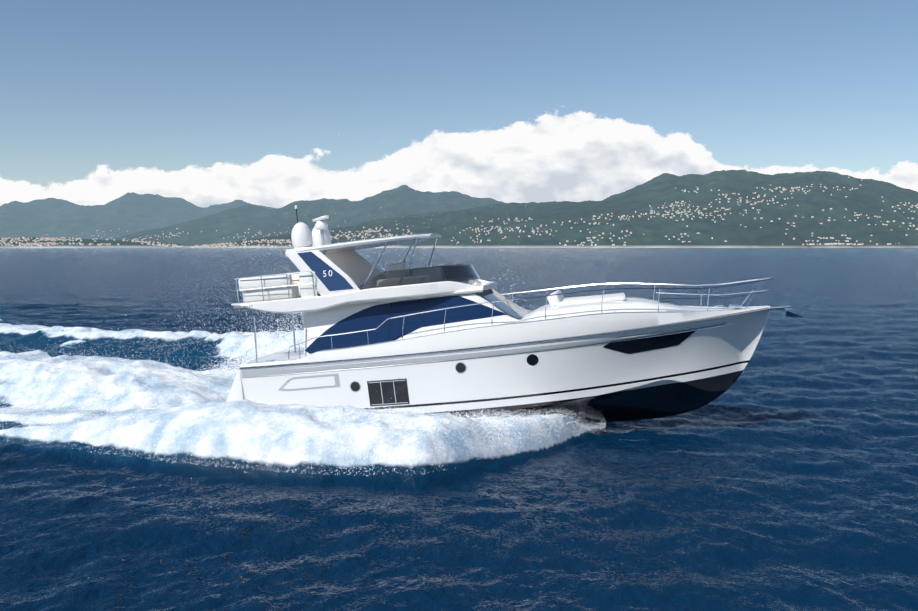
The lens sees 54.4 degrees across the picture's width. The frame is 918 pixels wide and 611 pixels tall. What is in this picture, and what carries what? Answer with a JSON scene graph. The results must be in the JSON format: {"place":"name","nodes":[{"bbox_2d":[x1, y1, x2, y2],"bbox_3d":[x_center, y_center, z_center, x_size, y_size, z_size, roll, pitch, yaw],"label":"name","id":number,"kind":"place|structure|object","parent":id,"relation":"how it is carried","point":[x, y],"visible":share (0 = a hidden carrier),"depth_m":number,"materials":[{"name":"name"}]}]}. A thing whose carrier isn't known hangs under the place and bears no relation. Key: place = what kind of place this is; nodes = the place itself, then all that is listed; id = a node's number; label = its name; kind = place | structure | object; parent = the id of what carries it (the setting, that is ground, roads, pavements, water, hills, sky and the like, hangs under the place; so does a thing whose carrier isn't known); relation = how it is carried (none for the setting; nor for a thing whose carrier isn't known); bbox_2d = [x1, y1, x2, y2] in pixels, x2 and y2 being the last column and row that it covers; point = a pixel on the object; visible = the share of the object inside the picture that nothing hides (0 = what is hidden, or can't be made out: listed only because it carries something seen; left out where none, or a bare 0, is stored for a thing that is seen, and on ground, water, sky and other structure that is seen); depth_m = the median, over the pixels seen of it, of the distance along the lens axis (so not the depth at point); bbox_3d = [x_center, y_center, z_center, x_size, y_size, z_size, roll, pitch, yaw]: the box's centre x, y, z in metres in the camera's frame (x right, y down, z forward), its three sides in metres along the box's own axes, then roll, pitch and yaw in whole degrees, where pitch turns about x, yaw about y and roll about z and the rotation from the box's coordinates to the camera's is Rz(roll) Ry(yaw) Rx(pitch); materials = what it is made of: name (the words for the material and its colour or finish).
{"place":"outdoors","nodes":[
{"label":"outdoors","id":0,"kind":"place"},
{"bbox_2d":[0,237,192,247],"bbox_3d":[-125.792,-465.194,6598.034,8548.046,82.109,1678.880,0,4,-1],"label":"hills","id":1,"kind":"structure","parent":0,"point":[124,244],"depth_m":6254.10,"materials":[{"name":"green plant"}]},
{"bbox_2d":[0,237,182,246],"bbox_3d":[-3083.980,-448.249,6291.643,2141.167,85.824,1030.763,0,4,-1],"label":"buildings","id":2,"kind":"structure","parent":1,"relation":"on","point":[56,239],"depth_m":6401.76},
{"bbox_2d":[0,192,277,239],"bbox_3d":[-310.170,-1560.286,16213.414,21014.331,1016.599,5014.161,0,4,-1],"label":"hills","id":3,"kind":"structure","parent":0,"point":[132,213],"depth_m":15046.52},
{"bbox_2d":[112,185,535,244],"bbox_3d":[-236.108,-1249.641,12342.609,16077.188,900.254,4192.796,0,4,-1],"label":"hills","id":4,"kind":"structure","parent":0,"point":[399,201],"depth_m":11494.50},
{"bbox_2d":[123,227,288,240],"bbox_3d":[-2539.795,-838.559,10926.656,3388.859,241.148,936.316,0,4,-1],"label":"buildings","id":5,"kind":"structure","parent":4,"relation":"on","point":[188,233],"depth_m":10952.51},
{"bbox_2d":[0,250,917,610],"bbox_3d":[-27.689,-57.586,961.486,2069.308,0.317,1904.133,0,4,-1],"label":"sea","id":6,"kind":"structure","parent":0,"point":[786,470],"depth_m":20.50,"materials":[{"name":"blue liquid"}]},
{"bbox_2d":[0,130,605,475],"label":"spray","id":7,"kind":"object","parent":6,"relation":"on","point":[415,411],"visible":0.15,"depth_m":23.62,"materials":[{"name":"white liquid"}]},
{"bbox_2d":[0,303,672,574],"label":"wake","id":8,"kind":"object","parent":6,"relation":"on","point":[570,497],"visible":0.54,"depth_m":19.56,"materials":[{"name":"liquid"}]},
{"bbox_2d":[226,205,803,423],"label":"motor yacht","id":9,"kind":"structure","parent":6,"relation":"on","point":[459,338],"depth_m":24.04,"materials":[{"name":"white plastic"}]},
{"bbox_2d":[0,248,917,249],"bbox_3d":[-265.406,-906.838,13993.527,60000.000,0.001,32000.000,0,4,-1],"label":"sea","id":10,"kind":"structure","parent":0,"point":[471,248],"depth_m":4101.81,"materials":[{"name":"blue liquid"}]},
{"bbox_2d":[0,0,917,207],"label":"sky","id":11,"kind":"structure","parent":0,"point":[203,103],"materials":[{"name":"blue"}]},
{"bbox_2d":[188,170,917,247],"bbox_3d":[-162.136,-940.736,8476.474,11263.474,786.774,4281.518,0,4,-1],"label":"hills","id":12,"kind":"structure","parent":0,"point":[659,191],"depth_m":7260.86,"materials":[{"name":"green plant"}]},
{"bbox_2d":[191,177,917,247],"bbox_3d":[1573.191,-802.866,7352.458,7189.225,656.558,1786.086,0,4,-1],"label":"buildings","id":13,"kind":"structure","parent":12,"relation":"on","point":[335,237],"depth_m":7112.49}
]}

